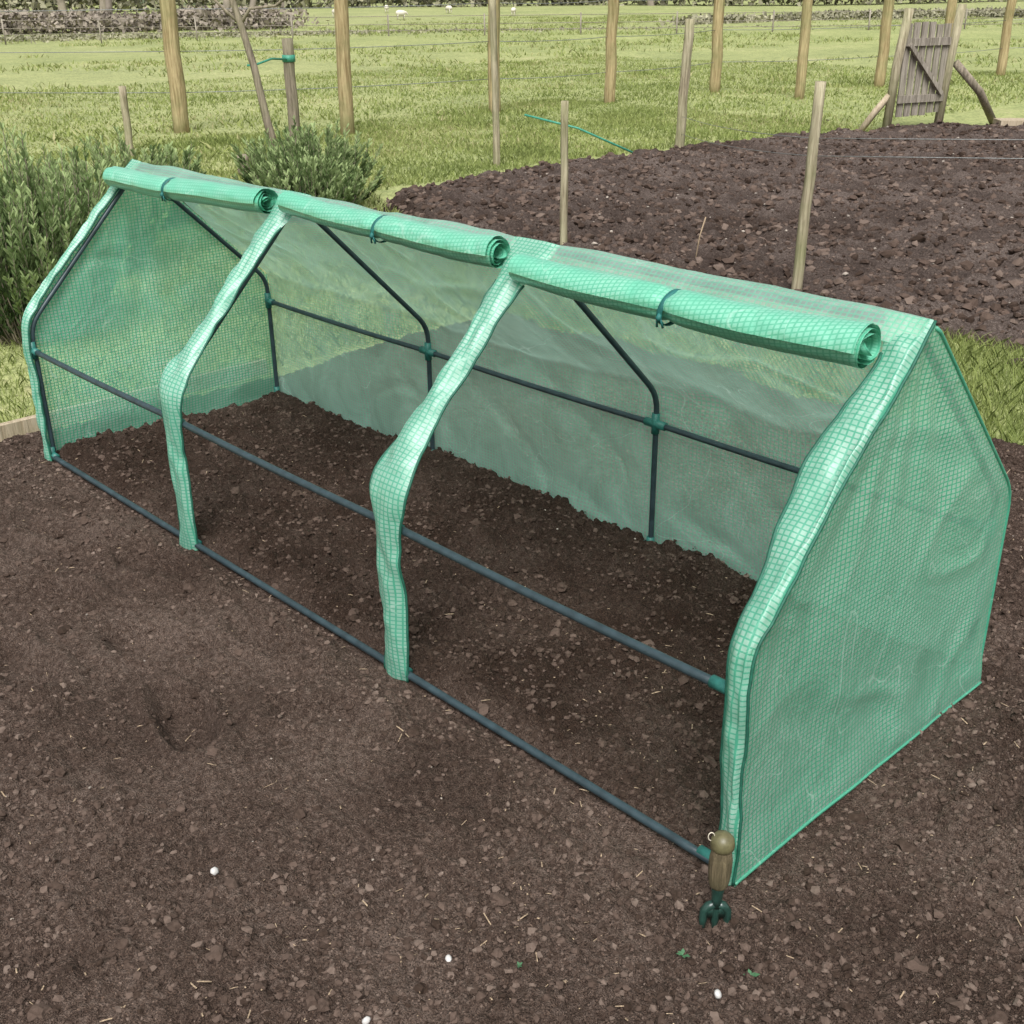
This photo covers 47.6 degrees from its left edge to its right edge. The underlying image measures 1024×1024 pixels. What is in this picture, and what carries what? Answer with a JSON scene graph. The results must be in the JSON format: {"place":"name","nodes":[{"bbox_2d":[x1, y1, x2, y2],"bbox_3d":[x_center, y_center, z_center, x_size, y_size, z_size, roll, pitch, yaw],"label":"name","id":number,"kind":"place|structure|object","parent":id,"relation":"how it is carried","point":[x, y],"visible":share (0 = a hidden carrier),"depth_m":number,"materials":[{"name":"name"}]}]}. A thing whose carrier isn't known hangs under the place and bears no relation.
{"place":"outdoors","nodes":[
{"label":"outdoors","id":0,"kind":"place"},
{"bbox_2d":[0,0,1023,445],"bbox_3d":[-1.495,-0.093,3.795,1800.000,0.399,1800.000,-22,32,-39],"label":"ground","id":1,"kind":"structure","parent":0,"point":[126,54],"depth_m":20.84,"materials":[{"name":"green plant"}]},
{"bbox_2d":[0,414,39,441],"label":"edging board","id":2,"kind":"object","parent":1,"relation":"on","point":[20,426],"depth_m":4.02,"materials":[{"name":"brown wood"}]},
{"bbox_2d":[0,122,123,346],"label":"rosemary bush","id":3,"kind":"object","parent":1,"relation":"on","point":[33,249],"visible":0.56,"depth_m":4.90,"materials":[{"name":"green plant"}]},
{"bbox_2d":[56,0,67,15],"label":"bare tree","id":4,"kind":"object","parent":1,"relation":"on","point":[61,4],"visible":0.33,"depth_m":54.74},
{"bbox_2d":[0,138,156,257],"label":"rosemary bush","id":5,"kind":"object","parent":1,"relation":"on","point":[77,177],"visible":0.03,"depth_m":6.10,"materials":[{"name":"green plant"}]},
{"bbox_2d":[100,0,105,12],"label":"bare tree","id":6,"kind":"object","parent":1,"relation":"on","point":[102,3],"visible":0.22,"depth_m":42.83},
{"bbox_2d":[105,0,112,30],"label":"bare tree","id":7,"kind":"object","parent":1,"relation":"on","point":[108,4],"visible":0.25,"depth_m":39.21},
{"bbox_2d":[40,125,206,221],"bbox_3d":[-2.452,-2.103,7.303,1.144,0.636,1.076,-22,32,-39],"label":"rosemary bush","id":8,"kind":"object","parent":1,"relation":"on","point":[158,158],"visible":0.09,"depth_m":7.30,"materials":[{"name":"green plant"}]},
{"bbox_2d":[118,86,133,155],"bbox_3d":[-3.423,-3.387,10.347,0.074,0.772,0.069,-1,25,0],"label":"wooden stake","id":9,"kind":"object","parent":1,"relation":"on","point":[125,114],"visible":0.68,"depth_m":10.27,"materials":[{"name":"brown wood"}]},
{"bbox_2d":[0,2,329,33],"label":"hedge","id":10,"kind":"object","parent":1,"relation":"on","point":[56,21],"visible":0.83,"depth_m":38.10,"materials":[{"name":"plant"}]},
{"bbox_2d":[159,0,189,133],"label":"fence post","id":11,"kind":"object","parent":1,"relation":"on","point":[173,62],"visible":0.88,"depth_m":11.90,"materials":[{"name":"brown wood"}]},
{"bbox_2d":[237,154,249,173],"bbox_3d":[-2.170,-2.734,9.426,0.111,0.338,0.104,-22,32,-39],"label":"short peg","id":12,"kind":"object","parent":1,"relation":"on","point":[246,157],"visible":0.16,"depth_m":9.35,"materials":[{"name":"brown wood"}]},
{"bbox_2d":[213,0,283,150],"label":"young fruit tree","id":13,"kind":"object","parent":1,"relation":"on","point":[238,18],"visible":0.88,"depth_m":9.98,"materials":[{"name":"brown plant"}]},
{"bbox_2d":[19,0,485,5],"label":"hedge","id":14,"kind":"object","parent":1,"relation":"on","point":[221,4],"visible":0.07,"depth_m":82.26,"materials":[{"name":"green plant"}]},
{"bbox_2d":[249,0,255,21],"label":"bare tree","id":15,"kind":"object","parent":1,"relation":"on","point":[252,3],"visible":0.25,"depth_m":42.02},
{"bbox_2d":[223,0,289,8],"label":"bare tree","id":16,"kind":"object","parent":1,"relation":"on","point":[226,4],"visible":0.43,"depth_m":45.63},
{"bbox_2d":[282,38,300,142],"bbox_3d":[-2.045,-3.805,10.806,0.112,1.123,0.117,-22,32,-39],"label":"weathered post","id":17,"kind":"object","parent":1,"relation":"on","point":[290,82],"visible":0.7,"depth_m":10.71,"materials":[{"name":"brown wood"}]},
{"bbox_2d":[247,55,295,66],"bbox_3d":[-2.134,-4.022,10.346,0.117,0.060,0.794,6,25,14],"label":"tree tie","id":18,"kind":"object","parent":17,"relation":"attached to","point":[287,58],"visible":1,"depth_m":10.58,"materials":[{"name":"green plastic"}]},
{"bbox_2d":[231,141,378,204],"bbox_3d":[-1.317,-2.135,7.502,0.798,0.505,0.839,11,27,23],"label":"rosemary bush","id":19,"kind":"object","parent":1,"relation":"on","point":[343,189],"visible":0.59,"depth_m":7.42,"materials":[{"name":"green plant"}]},
{"bbox_2d":[230,115,386,203],"bbox_3d":[-1.388,-2.400,7.945,1.044,0.620,0.982,-22,32,-39],"label":"rosemary bush","id":20,"kind":"object","parent":1,"relation":"on","point":[349,156],"visible":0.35,"depth_m":7.85,"materials":[{"name":"green plant"}]},
{"bbox_2d":[334,0,354,135],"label":"fence post","id":21,"kind":"object","parent":1,"relation":"on","point":[343,60],"visible":0.86,"depth_m":11.76,"materials":[{"name":"brown wood"}]},
{"bbox_2d":[396,10,407,19],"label":"sheep","id":22,"kind":"object","parent":1,"relation":"on","point":[400,12],"visible":0.91,"depth_m":44.95},
{"bbox_2d":[445,6,451,13],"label":"sheep","id":23,"kind":"object","parent":1,"relation":"on","point":[448,8],"visible":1,"depth_m":52.21},
{"bbox_2d":[489,0,499,165],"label":"wooden stake","id":24,"kind":"object","parent":1,"relation":"on","point":[495,86],"visible":0.86,"depth_m":9.44,"materials":[{"name":"brown wood"}]},
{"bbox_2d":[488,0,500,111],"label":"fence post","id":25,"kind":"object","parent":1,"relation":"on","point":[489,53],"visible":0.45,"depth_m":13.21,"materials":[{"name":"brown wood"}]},
{"bbox_2d":[0,0,1023,92],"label":"wire fence","id":26,"kind":"object","parent":25,"relation":"attached to","point":[430,44],"visible":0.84,"depth_m":12.90,"materials":[{"name":"grey metal"}]},
{"bbox_2d":[0,0,1007,12],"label":"hedge","id":27,"kind":"object","parent":1,"relation":"on","point":[35,5],"visible":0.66,"depth_m":64.48,"materials":[{"name":"green plant"}]},
{"bbox_2d":[0,22,1012,43],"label":"grass strip","id":28,"kind":"object","parent":1,"relation":"on","point":[67,37],"visible":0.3,"depth_m":33.51,"materials":[{"name":"green plant"}]},
{"bbox_2d":[0,313,1023,1023],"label":"soil bed","id":29,"kind":"object","parent":1,"relation":"on","point":[232,777],"visible":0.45,"depth_m":2.25,"materials":[{"name":"brown soil"}]},
{"bbox_2d":[210,867,218,875],"bbox_3d":[-0.513,0.620,2.004,0.016,0.012,0.013,-22,32,-39],"label":"white pebble","id":30,"kind":"object","parent":29,"relation":"on","point":[214,871],"visible":1,"depth_m":2.00,"materials":[{"name":"white stone"}]},
{"bbox_2d":[362,1016,370,1023],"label":"white pebble","id":31,"kind":"object","parent":29,"relation":"on","point":[366,1019],"visible":1,"depth_m":1.72,"materials":[{"name":"white stone"}]},
{"bbox_2d":[445,954,451,961],"bbox_3d":[-0.100,0.701,1.823,0.010,0.009,0.014,-5,25,-9],"label":"white pebble","id":32,"kind":"object","parent":29,"relation":"on","point":[448,957],"visible":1,"depth_m":1.82,"materials":[{"name":"white stone"}]},
{"bbox_2d":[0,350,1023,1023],"bbox_3d":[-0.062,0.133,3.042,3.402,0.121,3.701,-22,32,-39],"label":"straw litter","id":33,"kind":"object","parent":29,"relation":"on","point":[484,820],"visible":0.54,"depth_m":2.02,"materials":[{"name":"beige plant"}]},
{"bbox_2d":[21,159,1011,886],"bbox_3d":[-0.250,-0.280,2.966,0.929,0.984,2.736,-22,32,-39],"label":"mini greenhouse","id":34,"kind":"object","parent":29,"relation":"on","point":[871,553],"visible":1,"depth_m":2.54,"materials":[{"name":"plastic"}]},
{"bbox_2d":[103,166,277,213],"bbox_3d":[-0.940,-0.926,3.321,0.860,0.088,0.075,22,33,40],"label":"rolled door","id":35,"kind":"structure","parent":34,"relation":"in","point":[236,197],"depth_m":3.24,"materials":[{"name":"green plastic"}]},
{"bbox_2d":[277,191,509,267],"bbox_3d":[-0.305,-0.671,2.728,0.074,0.074,0.839,-22,32,-38],"label":"rolled door","id":36,"kind":"structure","parent":34,"relation":"in","point":[457,245],"depth_m":2.63,"materials":[{"name":"green plastic"}]},
{"bbox_2d":[507,253,880,368],"bbox_3d":[0.289,-0.382,2.130,0.087,0.082,0.839,-22,32,-39],"label":"rolled door","id":37,"kind":"structure","parent":34,"relation":"in","point":[853,343],"depth_m":2.03,"materials":[{"name":"green plastic"}]},
{"bbox_2d":[676,949,689,957],"bbox_3d":[0.267,0.693,1.817,0.016,0.005,0.021,-12,27,-23],"label":"weed seedling","id":38,"kind":"object","parent":29,"relation":"on","point":[682,951],"visible":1,"depth_m":1.82,"materials":[{"name":"green plant"}]},
{"bbox_2d":[699,830,734,927],"bbox_3d":[0.334,0.606,1.882,0.050,0.209,0.043,-22,32,-39],"label":"hand fork","id":39,"kind":"object","parent":29,"relation":"on","point":[715,908],"visible":0.97,"depth_m":1.86,"materials":[{"name":"brown wood"}]},
{"bbox_2d":[714,989,721,998],"bbox_3d":[0.310,0.725,1.746,0.011,0.011,0.014,5,25,12],"label":"white pebble","id":40,"kind":"object","parent":29,"relation":"on","point":[717,994],"visible":1,"depth_m":1.74,"materials":[{"name":"white stone"}]},
{"bbox_2d":[743,969,759,979],"bbox_3d":[0.368,0.713,1.788,0.020,0.005,0.020,-22,32,-39],"label":"weed seedling","id":41,"kind":"object","parent":29,"relation":"on","point":[754,974],"visible":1,"depth_m":1.79,"materials":[{"name":"green plant"}]},
{"bbox_2d":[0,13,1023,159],"bbox_3d":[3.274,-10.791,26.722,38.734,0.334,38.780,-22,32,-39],"label":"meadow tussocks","id":42,"kind":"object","parent":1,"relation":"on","point":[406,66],"visible":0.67,"depth_m":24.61,"materials":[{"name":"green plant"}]},
{"bbox_2d":[0,8,1023,44],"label":"stock fence","id":43,"kind":"object","parent":1,"relation":"on","point":[484,23],"visible":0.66,"depth_m":31.35,"materials":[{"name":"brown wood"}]},
{"bbox_2d":[511,7,515,15],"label":"sheep","id":44,"kind":"object","parent":1,"relation":"on","point":[513,9],"visible":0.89,"depth_m":49.46},
{"bbox_2d":[604,0,618,102],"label":"fence post","id":45,"kind":"object","parent":1,"relation":"on","point":[611,52],"visible":0.77,"depth_m":13.99,"materials":[{"name":"brown wood"}]},
{"bbox_2d":[646,1,654,5],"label":"bare tree","id":46,"kind":"object","parent":1,"relation":"on","point":[650,3],"visible":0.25,"depth_m":64.02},
{"bbox_2d":[674,19,694,147],"bbox_3d":[1.535,-3.737,10.409,0.133,1.263,0.095,-1,25,-2],"label":"wooden stake","id":47,"kind":"object","parent":1,"relation":"on","point":[684,79],"visible":0.84,"depth_m":10.33,"materials":[{"name":"brown wood"}]},
{"bbox_2d":[373,105,1023,366],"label":"dug soil bed","id":48,"kind":"object","parent":1,"relation":"on","point":[786,210],"visible":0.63,"depth_m":7.53,"materials":[{"name":"brown soil"}]},
{"bbox_2d":[6,126,1021,919],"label":"stones","id":49,"kind":"object","parent":48,"relation":"on","point":[672,260],"visible":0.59,"depth_m":6.88,"materials":[{"name":"grey stone"}]},
{"bbox_2d":[560,100,568,244],"bbox_3d":[0.290,-1.775,6.488,0.048,0.991,0.049,-22,32,-39],"label":"wooden stake","id":50,"kind":"object","parent":48,"relation":"on","point":[564,173],"visible":0.73,"depth_m":6.42,"materials":[{"name":"brown wood"}]},
{"bbox_2d":[524,114,632,152],"bbox_3d":[0.591,-3.257,10.019,0.968,0.347,0.062,0,25,1],"label":"garden twine","id":51,"kind":"object","parent":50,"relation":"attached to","point":[585,131],"visible":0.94,"depth_m":9.98,"materials":[{"name":"green plastic"}]},
{"bbox_2d":[695,217,705,257],"bbox_3d":[1.015,-1.436,6.295,0.066,0.322,0.014,-6,25,-11],"label":"garden cane","id":52,"kind":"object","parent":48,"relation":"on","point":[699,237],"visible":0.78,"depth_m":6.27,"materials":[{"name":"wood"}]},
{"bbox_2d":[791,81,825,291],"bbox_3d":[1.411,-1.458,5.582,0.081,1.152,0.054,0,25,2],"label":"wooden stake","id":53,"kind":"object","parent":48,"relation":"in","point":[808,185],"visible":0.84,"depth_m":5.52,"materials":[{"name":"brown wood"}]},
{"bbox_2d":[682,116,1023,158],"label":"plot wire","id":54,"kind":"object","parent":53,"relation":"attached to","point":[870,138],"visible":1,"depth_m":5.36,"materials":[{"name":"grey metal"}]},
{"bbox_2d":[993,118,1023,125],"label":"loose plank","id":55,"kind":"object","parent":48,"relation":"on","point":[1011,121],"visible":0.83,"depth_m":11.62,"materials":[{"name":"brown wood"}]},
{"bbox_2d":[709,0,724,92],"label":"fence post","id":56,"kind":"object","parent":1,"relation":"on","point":[717,47],"visible":0.83,"depth_m":15.46,"materials":[{"name":"brown wood"}]},
{"bbox_2d":[794,0,812,98],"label":"fence post","id":57,"kind":"object","parent":1,"relation":"on","point":[804,41],"visible":0.84,"depth_m":14.57,"materials":[{"name":"brown wood"}]},
{"bbox_2d":[659,5,1023,26],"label":"hedge","id":58,"kind":"object","parent":1,"relation":"on","point":[995,12],"visible":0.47,"depth_m":37.63,"materials":[{"name":"green plant"}]},
{"bbox_2d":[859,94,889,130],"bbox_3d":[3.562,-3.916,11.419,0.301,0.380,0.065,0,25,0],"label":"leaning offcut","id":59,"kind":"object","parent":1,"relation":"on","point":[877,109],"visible":0.78,"depth_m":11.40,"materials":[{"name":"brown wood"}]},
{"bbox_2d":[873,0,894,87],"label":"fence post","id":60,"kind":"object","parent":1,"relation":"on","point":[884,45],"visible":0.87,"depth_m":16.20,"materials":[{"name":"brown wood"}]},
{"bbox_2d":[882,3,966,127],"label":"garden gate","id":61,"kind":"structure","parent":1,"relation":"on","point":[907,42],"depth_m":11.33,"materials":[{"name":"brown wood"}]},
{"bbox_2d":[943,0,957,36],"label":"fence post","id":62,"kind":"object","parent":1,"relation":"on","point":[951,11],"visible":0.25,"depth_m":17.66,"materials":[{"name":"brown wood"}]},
{"bbox_2d":[953,60,995,124],"bbox_3d":[4.761,-4.236,11.798,0.946,0.710,0.265,-22,32,-39],"label":"prop log","id":63,"kind":"object","parent":1,"relation":"on","point":[968,78],"visible":0.84,"depth_m":11.53,"materials":[{"name":"brown wood"}]},
{"bbox_2d":[995,0,1016,75],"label":"fence post","id":64,"kind":"object","parent":1,"relation":"on","point":[1005,40],"visible":0.79,"depth_m":17.71,"materials":[{"name":"brown wood"}]}
]}

